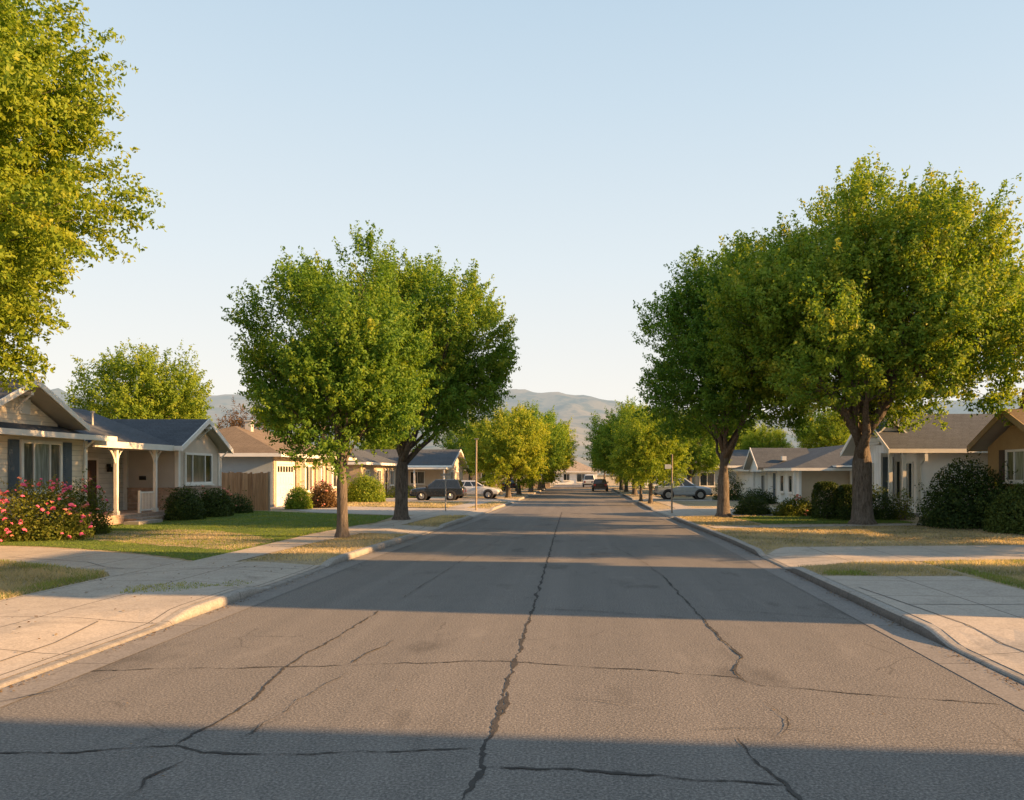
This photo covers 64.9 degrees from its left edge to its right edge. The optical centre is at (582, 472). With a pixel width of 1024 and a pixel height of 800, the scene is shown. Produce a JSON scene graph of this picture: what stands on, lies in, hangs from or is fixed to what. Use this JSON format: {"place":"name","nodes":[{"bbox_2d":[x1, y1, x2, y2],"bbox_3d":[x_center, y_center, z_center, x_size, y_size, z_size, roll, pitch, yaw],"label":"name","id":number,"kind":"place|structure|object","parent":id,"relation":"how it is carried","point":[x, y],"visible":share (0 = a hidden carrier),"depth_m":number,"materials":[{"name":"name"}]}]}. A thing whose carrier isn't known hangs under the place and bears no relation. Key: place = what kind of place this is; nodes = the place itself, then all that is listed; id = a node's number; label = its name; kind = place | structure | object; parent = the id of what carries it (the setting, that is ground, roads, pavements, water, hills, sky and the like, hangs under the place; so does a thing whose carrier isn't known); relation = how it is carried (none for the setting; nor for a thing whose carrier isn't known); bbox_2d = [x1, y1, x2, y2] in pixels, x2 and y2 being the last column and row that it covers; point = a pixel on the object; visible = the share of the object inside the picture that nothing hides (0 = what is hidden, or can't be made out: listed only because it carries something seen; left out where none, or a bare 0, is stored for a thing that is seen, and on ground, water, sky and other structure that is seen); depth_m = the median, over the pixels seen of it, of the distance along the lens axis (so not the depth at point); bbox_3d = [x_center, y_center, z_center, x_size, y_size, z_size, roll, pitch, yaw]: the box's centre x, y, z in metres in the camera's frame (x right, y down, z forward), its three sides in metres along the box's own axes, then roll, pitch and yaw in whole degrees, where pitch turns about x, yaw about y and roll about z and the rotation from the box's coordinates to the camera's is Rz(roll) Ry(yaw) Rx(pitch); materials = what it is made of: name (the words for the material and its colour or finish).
{"place":"outdoors","nodes":[
{"label":"outdoors","id":0,"kind":"place"},
{"bbox_2d":[0,559,108,598],"bbox_3d":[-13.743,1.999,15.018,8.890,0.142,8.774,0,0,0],"label":"dry grass","id":1,"kind":"structure","parent":0,"point":[32,573],"depth_m":15.78,"materials":[{"name":"plant"}]},
{"bbox_2d":[0,488,535,679],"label":"sidewalk","id":2,"kind":"structure","parent":0,"point":[64,611],"depth_m":14.30,"materials":[{"name":"concrete"}]},
{"bbox_2d":[120,579,252,592],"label":"weeds","id":3,"kind":"object","parent":2,"relation":"on","point":[137,589],"visible":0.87,"depth_m":14.39,"materials":[{"name":"green plant"}]},
{"bbox_2d":[409,479,466,500],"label":"parked car","id":4,"kind":"object","parent":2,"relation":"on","point":[455,489],"visible":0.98,"depth_m":59.44,"materials":[{"name":"black paint"}]},
{"bbox_2d":[459,480,502,498],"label":"parked car","id":5,"kind":"object","parent":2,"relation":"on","point":[486,491],"visible":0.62,"depth_m":64.03,"materials":[{"name":"silver metal"}]},
{"bbox_2d":[0,488,538,679],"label":"yard","id":6,"kind":"structure","parent":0,"point":[313,562],"depth_m":21.73,"materials":[{"name":"green plant"}]},
{"bbox_2d":[0,0,165,392],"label":"tree","id":7,"kind":"object","parent":6,"relation":"on","point":[40,214],"visible":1,"depth_m":17.19,"materials":[{"name":"green plant"}]},
{"bbox_2d":[0,379,233,532],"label":"house","id":8,"kind":"structure","parent":6,"relation":"on","point":[137,468],"depth_m":34.00,"materials":[{"name":"beige paint"}]},
{"bbox_2d":[18,439,62,494],"bbox_3d":[-18.650,-0.200,27.600,0.160,1.840,2.220,0,0,0],"label":"window","id":9,"kind":"structure","parent":8,"relation":"in","point":[39,459],"depth_m":27.55,"materials":[{"name":"grey glass"}]},
{"bbox_2d":[88,457,98,508],"bbox_3d":[-21.060,0.495,34.200,0.120,2.310,1.120,0,0,0],"label":"door","id":10,"kind":"structure","parent":8,"relation":"in","point":[93,463],"depth_m":34.41,"materials":[{"name":"wood"}]},
{"bbox_2d":[183,452,213,485],"bbox_3d":[-18.650,-0.180,38.875,0.160,1.580,2.870,0,0,0],"label":"window","id":11,"kind":"structure","parent":8,"relation":"in","point":[198,467],"depth_m":38.76,"materials":[{"name":"grey glass"}]},
{"bbox_2d":[61,337,214,419],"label":"background tree","id":12,"kind":"object","parent":6,"relation":"on","point":[161,394],"visible":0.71,"depth_m":54.07,"materials":[{"name":"green plant"}]},
{"bbox_2d":[0,510,392,560],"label":"lawn","id":13,"kind":"structure","parent":6,"relation":"on","point":[196,527],"depth_m":29.07,"materials":[{"name":"green plant"}]},
{"bbox_2d":[0,474,94,541],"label":"rose bush","id":14,"kind":"object","parent":13,"relation":"on","point":[33,525],"visible":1,"depth_m":24.49,"materials":[{"name":"green plant"}]},
{"bbox_2d":[58,469,117,534],"bbox_3d":[-16.826,0.995,26.879,1.865,2.300,1.706,0,0,0],"label":"rose bush","id":15,"kind":"object","parent":13,"relation":"on","point":[100,525],"visible":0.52,"depth_m":26.82,"materials":[{"name":"green plant"}]},
{"bbox_2d":[78,529,273,549],"bbox_3d":[-12.831,2.049,25.518,10.969,0.001,4.486,0,0,38],"label":"dry lawn patch","id":16,"kind":"object","parent":13,"relation":"on","point":[193,538],"visible":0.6,"depth_m":25.03,"materials":[{"name":"yellow plant"}]},
{"bbox_2d":[160,484,206,520],"bbox_3d":[-17.558,1.280,35.394,1.928,1.735,1.940,0,0,-38],"label":"shrub","id":17,"kind":"object","parent":13,"relation":"on","point":[179,508],"visible":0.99,"depth_m":34.93,"materials":[{"name":"green plant"}]},
{"bbox_2d":[195,485,237,516],"bbox_3d":[-17.660,1.335,37.999,2.116,1.627,2.172,0,0,-33],"label":"shrub","id":18,"kind":"object","parent":13,"relation":"on","point":[216,504],"visible":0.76,"depth_m":37.65,"materials":[{"name":"green plant"}]},
{"bbox_2d":[228,486,254,512],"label":"shrub","id":19,"kind":"object","parent":13,"relation":"on","point":[243,508],"visible":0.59,"depth_m":40.99,"materials":[{"name":"green plant"}]},
{"bbox_2d":[214,396,265,429],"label":"background tree","id":20,"kind":"object","parent":6,"relation":"on","point":[238,422],"visible":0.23,"depth_m":81.07,"materials":[{"name":"brown plant"}]},
{"bbox_2d":[221,472,269,510],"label":"wooden fence","id":21,"kind":"object","parent":6,"relation":"on","point":[257,485],"visible":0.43,"depth_m":43.60,"materials":[{"name":"brown wood"}]},
{"bbox_2d":[219,420,356,506],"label":"house","id":22,"kind":"structure","parent":6,"relation":"on","point":[255,452],"depth_m":49.82,"materials":[{"name":"beige paint"}]},
{"bbox_2d":[275,461,294,506],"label":"garage door","id":23,"kind":"structure","parent":22,"relation":"in","point":[284,475],"depth_m":49.77,"materials":[{"name":"white metal"}]},
{"bbox_2d":[306,465,313,492],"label":"window","id":24,"kind":"structure","parent":22,"relation":"in","point":[309,472],"depth_m":54.64,"materials":[{"name":"white glass"}]},
{"bbox_2d":[282,480,312,508],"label":"shrub","id":25,"kind":"object","parent":6,"relation":"on","point":[295,497],"visible":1,"depth_m":45.24,"materials":[{"name":"green plant"}]},
{"bbox_2d":[305,481,336,507],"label":"shrub","id":26,"kind":"object","parent":6,"relation":"on","point":[324,497],"visible":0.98,"depth_m":47.14,"materials":[{"name":"red plant"}]},
{"bbox_2d":[247,532,408,560],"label":"dry grass","id":27,"kind":"structure","parent":6,"relation":"on","point":[350,544],"depth_m":21.78,"materials":[{"name":"plant"}]},
{"bbox_2d":[221,220,444,537],"bbox_3d":[-7.860,-3.023,25.784,6.599,10.407,6.818,0,0,0],"label":"street tree","id":28,"kind":"object","parent":6,"relation":"on","point":[355,395],"visible":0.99,"depth_m":24.25,"materials":[{"name":"green plant"}]},
{"bbox_2d":[316,444,396,494],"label":"house","id":29,"kind":"structure","parent":6,"relation":"on","point":[384,468],"depth_m":72.34,"materials":[{"name":"beige paint"}]},
{"bbox_2d":[347,469,392,502],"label":"bush","id":30,"kind":"object","parent":6,"relation":"on","point":[370,487],"visible":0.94,"depth_m":56.04,"materials":[{"name":"green plant"}]},
{"bbox_2d":[383,485,415,497],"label":"shrub","id":31,"kind":"object","parent":6,"relation":"on","point":[390,495],"visible":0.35,"depth_m":65.67,"materials":[{"name":"green plant"}]},
{"bbox_2d":[361,449,468,489],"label":"house","id":32,"kind":"structure","parent":6,"relation":"on","point":[426,467],"depth_m":87.21,"materials":[{"name":"beige paint"}]},
{"bbox_2d":[409,471,424,484],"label":"window","id":33,"kind":"structure","parent":32,"relation":"in","point":[419,475],"depth_m":85.98,"materials":[{"name":"grey glass"}]},
{"bbox_2d":[334,239,521,519],"bbox_3d":[-7.290,-4.276,35.280,9.157,12.912,9.341,0,0,0],"label":"street tree","id":34,"kind":"object","parent":6,"relation":"on","point":[453,321],"visible":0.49,"depth_m":33.72,"materials":[{"name":"green plant"}]},
{"bbox_2d":[348,501,508,507],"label":"dry grass","id":35,"kind":"structure","parent":6,"relation":"on","point":[416,504],"depth_m":51.88,"materials":[{"name":"plant"}]},
{"bbox_2d":[408,514,465,525],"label":"dry grass","id":36,"kind":"structure","parent":6,"relation":"on","point":[441,519],"depth_m":34.18,"materials":[{"name":"plant"}]},
{"bbox_2d":[438,420,484,479],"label":"avenue tree","id":37,"kind":"object","parent":6,"relation":"on","point":[454,442],"visible":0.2,"depth_m":101.25,"materials":[{"name":"green plant"}]},
{"bbox_2d":[474,438,478,509],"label":"utility pole","id":38,"kind":"object","parent":6,"relation":"on","point":[476,477],"visible":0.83,"depth_m":45.26,"materials":[{"name":"brown wood"}]},
{"bbox_2d":[458,400,554,497],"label":"avenue tree","id":39,"kind":"object","parent":6,"relation":"on","point":[507,453],"visible":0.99,"depth_m":66.12,"materials":[{"name":"green plant"}]},
{"bbox_2d":[489,410,560,494],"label":"avenue tree","id":40,"kind":"object","parent":6,"relation":"on","point":[521,481],"visible":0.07,"depth_m":75.24,"materials":[{"name":"green plant"}]},
{"bbox_2d":[498,400,574,491],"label":"avenue tree","id":41,"kind":"object","parent":6,"relation":"on","point":[556,438],"visible":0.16,"depth_m":84.27,"materials":[{"name":"green plant"}]},
{"bbox_2d":[537,413,578,490],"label":"avenue tree","id":42,"kind":"object","parent":6,"relation":"on","point":[552,476],"visible":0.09,"depth_m":95.78,"materials":[{"name":"green plant"}]},
{"bbox_2d":[357,432,395,448],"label":"background tree","id":43,"kind":"object","parent":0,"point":[370,445],"visible":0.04,"depth_m":105.33,"materials":[{"name":"green plant"}]},
{"bbox_2d":[0,489,1023,799],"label":"road","id":44,"kind":"structure","parent":0,"point":[534,647],"depth_m":7.91,"materials":[{"name":"grey asphalt"}]},
{"bbox_2d":[0,489,544,688],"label":"kerb","id":45,"kind":"structure","parent":44,"relation":"on","point":[197,609],"depth_m":12.79,"materials":[{"name":"concrete"}]},
{"bbox_2d":[0,489,548,706],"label":"gutter","id":46,"kind":"object","parent":44,"relation":"on","point":[66,672],"visible":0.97,"depth_m":11.00,"materials":[{"name":"concrete"}]},
{"bbox_2d":[0,510,494,691],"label":"leaf litter","id":47,"kind":"object","parent":46,"relation":"on","point":[200,614],"visible":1,"depth_m":11.24,"materials":[{"name":"brown plant"}]},
{"bbox_2d":[591,479,608,490],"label":"car","id":48,"kind":"object","parent":44,"relation":"on","point":[599,483],"visible":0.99,"depth_m":94.77,"materials":[{"name":"black paint"}]},
{"bbox_2d":[609,489,1023,709],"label":"gutter","id":49,"kind":"object","parent":44,"relation":"on","point":[988,679],"visible":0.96,"depth_m":11.00,"materials":[{"name":"concrete"}]},
{"bbox_2d":[647,509,1023,689],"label":"leaf litter","id":50,"kind":"object","parent":49,"relation":"on","point":[887,622],"visible":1,"depth_m":11.43,"materials":[{"name":"brown plant"}]},
{"bbox_2d":[612,488,1023,684],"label":"kerb","id":51,"kind":"structure","parent":44,"relation":"on","point":[928,630],"depth_m":12.53,"materials":[{"name":"concrete"}]},
{"bbox_2d":[0,0,1023,417],"label":"sky","id":52,"kind":"structure","parent":0,"point":[573,150],"materials":[{"name":"blue"}]},
{"bbox_2d":[51,388,1021,474],"bbox_3d":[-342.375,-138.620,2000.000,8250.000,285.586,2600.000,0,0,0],"label":"hills","id":53,"kind":"structure","parent":0,"point":[579,409],"depth_m":2253.09,"materials":[{"name":"grey plant"}]},
{"bbox_2d":[551,485,591,487],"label":"road","id":54,"kind":"structure","parent":0,"point":[572,486],"depth_m":122.91,"materials":[{"name":"grey asphalt"}]},
{"bbox_2d":[582,474,593,486],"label":"parked car","id":55,"kind":"object","parent":54,"relation":"on","point":[588,479],"visible":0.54,"depth_m":116.86,"materials":[{"name":"silver metal"}]},
{"bbox_2d":[496,477,654,487],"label":"yard","id":56,"kind":"structure","parent":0,"point":[611,484],"depth_m":144.70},
{"bbox_2d":[463,469,506,486],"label":"house","id":57,"kind":"structure","parent":56,"relation":"on","point":[466,476],"depth_m":118.00,"materials":[{"name":"beige paint"}]},
{"bbox_2d":[550,461,599,483],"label":"house","id":58,"kind":"structure","parent":56,"relation":"on","point":[573,475],"depth_m":146.00,"materials":[{"name":"white paint"}]},
{"bbox_2d":[546,488,611,488],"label":"cross road","id":59,"kind":"structure","parent":0,"point":[572,488],"depth_m":113.35,"materials":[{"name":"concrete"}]},
{"bbox_2d":[677,515,759,525],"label":"dry grass","id":60,"kind":"structure","parent":0,"point":[695,518],"depth_m":34.20,"materials":[{"name":"yellow plant"}]},
{"bbox_2d":[614,488,1023,674],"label":"yard","id":61,"kind":"structure","parent":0,"point":[655,505],"depth_m":25.95,"materials":[{"name":"green plant"}]},
{"bbox_2d":[590,456,619,488],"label":"avenue tree","id":62,"kind":"object","parent":61,"relation":"on","point":[616,479],"visible":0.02,"depth_m":104.68,"materials":[{"name":"green plant"}]},
{"bbox_2d":[581,395,661,494],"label":"avenue tree","id":63,"kind":"object","parent":61,"relation":"on","point":[602,445],"visible":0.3,"depth_m":75.22,"materials":[{"name":"green plant"}]},
{"bbox_2d":[606,403,694,502],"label":"avenue tree","id":64,"kind":"object","parent":61,"relation":"on","point":[640,456],"visible":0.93,"depth_m":52.79,"materials":[{"name":"green plant"}]},
{"bbox_2d":[665,454,672,512],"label":"sign post","id":65,"kind":"object","parent":61,"relation":"on","point":[668,466],"visible":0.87,"depth_m":42.47,"materials":[{"name":"grey metal"}]},
{"bbox_2d":[652,406,729,496],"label":"avenue tree","id":66,"kind":"object","parent":61,"relation":"on","point":[712,461],"visible":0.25,"depth_m":68.68,"materials":[{"name":"green plant"}]},
{"bbox_2d":[681,450,748,493],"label":"house","id":67,"kind":"structure","parent":61,"relation":"on","point":[737,459],"depth_m":77.00,"materials":[{"name":"white paint"}]},
{"bbox_2d":[699,472,714,486],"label":"window","id":68,"kind":"structure","parent":67,"relation":"in","point":[704,480],"depth_m":76.97,"materials":[{"name":"grey glass"}]},
{"bbox_2d":[710,469,748,500],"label":"shrub","id":69,"kind":"object","parent":61,"relation":"on","point":[735,496],"visible":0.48,"depth_m":59.62,"materials":[{"name":"green plant"}]},
{"bbox_2d":[631,235,830,516],"bbox_3d":[7.058,-4.473,37.628,9.255,13.306,9.254,0,0,13],"label":"street tree","id":70,"kind":"object","parent":61,"relation":"on","point":[687,341],"visible":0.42,"depth_m":36.37,"materials":[{"name":"green plant"}]},
{"bbox_2d":[729,421,760,449],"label":"background tree","id":71,"kind":"object","parent":61,"relation":"on","point":[738,444],"visible":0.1,"depth_m":101.83,"materials":[{"name":"green plant"}]},
{"bbox_2d":[731,495,773,514],"bbox_3d":[8.367,1.582,39.639,2.420,1.136,1.603,0,0,0],"label":"shrub","id":72,"kind":"object","parent":61,"relation":"on","point":[745,507],"visible":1,"depth_m":39.27,"materials":[{"name":"green plant"}]},
{"bbox_2d":[733,484,778,503],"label":"shrub","id":73,"kind":"object","parent":61,"relation":"on","point":[765,496],"visible":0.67,"depth_m":52.72,"materials":[{"name":"green plant"}]},
{"bbox_2d":[737,421,793,449],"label":"background tree","id":74,"kind":"object","parent":61,"relation":"on","point":[774,438],"visible":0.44,"depth_m":90.71,"materials":[{"name":"green plant"}]},
{"bbox_2d":[728,445,852,503],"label":"house","id":75,"kind":"structure","parent":61,"relation":"on","point":[784,473],"depth_m":53.73,"materials":[{"name":"beige paint"}]},
{"bbox_2d":[772,471,776,501],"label":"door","id":76,"kind":"structure","parent":75,"relation":"in","point":[774,473],"depth_m":55.80,"materials":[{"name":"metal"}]},
{"bbox_2d":[779,474,784,493],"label":"window","id":77,"kind":"structure","parent":75,"relation":"in","point":[782,477],"depth_m":53.64,"materials":[{"name":"grey glass"}]},
{"bbox_2d":[787,475,792,494],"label":"window","id":78,"kind":"structure","parent":75,"relation":"in","point":[790,477],"depth_m":51.58,"materials":[{"name":"grey glass"}]},
{"bbox_2d":[771,494,811,515],"bbox_3d":[10.335,1.583,38.691,2.557,1.140,1.780,0,0,0],"label":"shrub","id":79,"kind":"object","parent":61,"relation":"on","point":[792,507],"visible":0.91,"depth_m":38.24,"materials":[{"name":"green plant"}]},
{"bbox_2d":[791,407,850,448],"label":"background tree","id":80,"kind":"object","parent":61,"relation":"on","point":[825,432],"visible":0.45,"depth_m":80.15,"materials":[{"name":"green plant"}]},
{"bbox_2d":[737,516,912,523],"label":"lawn","id":81,"kind":"structure","parent":61,"relation":"on","point":[789,517],"depth_m":34.58,"materials":[{"name":"green plant"}]},
{"bbox_2d":[811,481,838,518],"bbox_3d":[11.051,1.244,36.402,1.223,1.799,1.313,0,0,0],"label":"hedge","id":82,"kind":"object","parent":81,"relation":"on","point":[822,489],"visible":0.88,"depth_m":35.95,"materials":[{"name":"green plant"}]},
{"bbox_2d":[834,484,851,519],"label":"hedge","id":83,"kind":"object","parent":81,"relation":"on","point":[843,508],"visible":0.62,"depth_m":35.03,"materials":[{"name":"green plant"}]},
{"bbox_2d":[872,483,903,519],"bbox_3d":[12.991,1.235,35.561,2.222,1.826,1.852,0,0,0],"label":"shrub","id":84,"kind":"object","parent":81,"relation":"on","point":[886,511],"visible":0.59,"depth_m":35.19,"materials":[{"name":"green plant"}]},
{"bbox_2d":[695,145,1023,524],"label":"street tree","id":85,"kind":"object","parent":61,"relation":"on","point":[885,307],"visible":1,"depth_m":28.97,"materials":[{"name":"green plant"}]},
{"bbox_2d":[705,517,1015,544],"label":"leaf litter","id":86,"kind":"object","parent":61,"relation":"on","point":[844,532],"visible":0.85,"depth_m":26.86,"materials":[{"name":"brown plant"}]},
{"bbox_2d":[711,525,1023,551],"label":"dry grass","id":87,"kind":"structure","parent":61,"relation":"on","point":[875,528],"depth_m":25.83,"materials":[{"name":"yellow plant"}]},
{"bbox_2d":[892,488,916,519],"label":"shrub","id":88,"kind":"object","parent":61,"relation":"on","point":[904,514],"visible":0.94,"depth_m":35.06,"materials":[{"name":"green plant"}]},
{"bbox_2d":[840,414,993,516],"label":"house","id":89,"kind":"structure","parent":61,"relation":"on","point":[909,460],"depth_m":38.45,"materials":[{"name":"white paint"}]},
{"bbox_2d":[883,457,893,501],"bbox_3d":[15.240,0.450,39.960,0.520,2.500,0.060,0,0,0],"label":"screen door","id":90,"kind":"structure","parent":89,"relation":"in","point":[885,459],"depth_m":39.93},
{"bbox_2d":[895,461,900,498],"bbox_3d":[15.740,0.350,39.980,0.240,1.900,0.100,0,0,0],"label":"window","id":91,"kind":"structure","parent":89,"relation":"in","point":[897,463],"depth_m":39.98,"materials":[{"name":"black glass"}]},
{"bbox_2d":[901,462,913,501],"bbox_3d":[15.820,0.410,38.950,0.160,1.920,1.220,0,0,0],"label":"window","id":92,"kind":"structure","parent":89,"relation":"in","point":[909,465],"depth_m":38.71,"materials":[{"name":"glass"}]},
{"bbox_2d":[821,558,1023,588],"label":"grass edge","id":93,"kind":"object","parent":61,"relation":"on","point":[1004,581],"depth_m":16.15,"materials":[{"name":"green plant"}]},
{"bbox_2d":[913,449,1017,529],"bbox_3d":[14.439,0.632,30.187,3.952,3.042,3.668,0,0,0],"label":"shrub","id":94,"kind":"object","parent":61,"relation":"on","point":[951,509],"visible":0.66,"depth_m":29.78,"materials":[{"name":"green plant"}]},
{"bbox_2d":[967,409,1023,492],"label":"house","id":95,"kind":"structure","parent":61,"relation":"on","point":[997,440],"depth_m":31.08,"materials":[{"name":"paint"}]},
{"bbox_2d":[1003,449,1023,483],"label":"window","id":96,"kind":"structure","parent":95,"relation":"in","point":[1014,458],"depth_m":30.48,"materials":[{"name":"grey glass"}]},
{"bbox_2d":[974,482,1023,533],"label":"shrub","id":97,"kind":"object","parent":61,"relation":"on","point":[1012,518],"visible":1,"depth_m":27.15,"materials":[{"name":"green plant"}]},
{"bbox_2d":[977,474,1023,529],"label":"shrub","id":98,"kind":"object","parent":61,"relation":"on","point":[983,516],"visible":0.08,"depth_m":29.00,"materials":[{"name":"green plant"}]},
{"bbox_2d":[628,488,1023,673],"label":"sidewalk","id":99,"kind":"structure","parent":0,"point":[994,610],"depth_m":14.06,"materials":[{"name":"concrete"}]},
{"bbox_2d":[0,554,1022,660],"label":"pavement joints","id":100,"kind":"object","parent":99,"relation":"on","point":[274,567],"visible":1,"depth_m":10.80,"materials":[{"name":"grey concrete"}]},
{"bbox_2d":[612,445,670,500],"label":"avenue tree","id":101,"kind":"object","parent":99,"relation":"on","point":[658,481],"visible":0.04,"depth_m":59.30,"materials":[{"name":"green plant"}]},
{"bbox_2d":[654,478,711,499],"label":"parked car","id":102,"kind":"object","parent":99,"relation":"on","point":[688,488],"visible":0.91,"depth_m":61.60,"materials":[{"name":"grey paint"}]},
{"bbox_2d":[796,559,961,575],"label":"dry grass","id":103,"kind":"structure","parent":0,"point":[859,566],"depth_m":17.08,"materials":[{"name":"plant"}]},
{"bbox_2d":[925,557,1023,587],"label":"dry grass","id":104,"kind":"structure","parent":0,"point":[993,565],"depth_m":17.35,"materials":[{"name":"yellow plant"}]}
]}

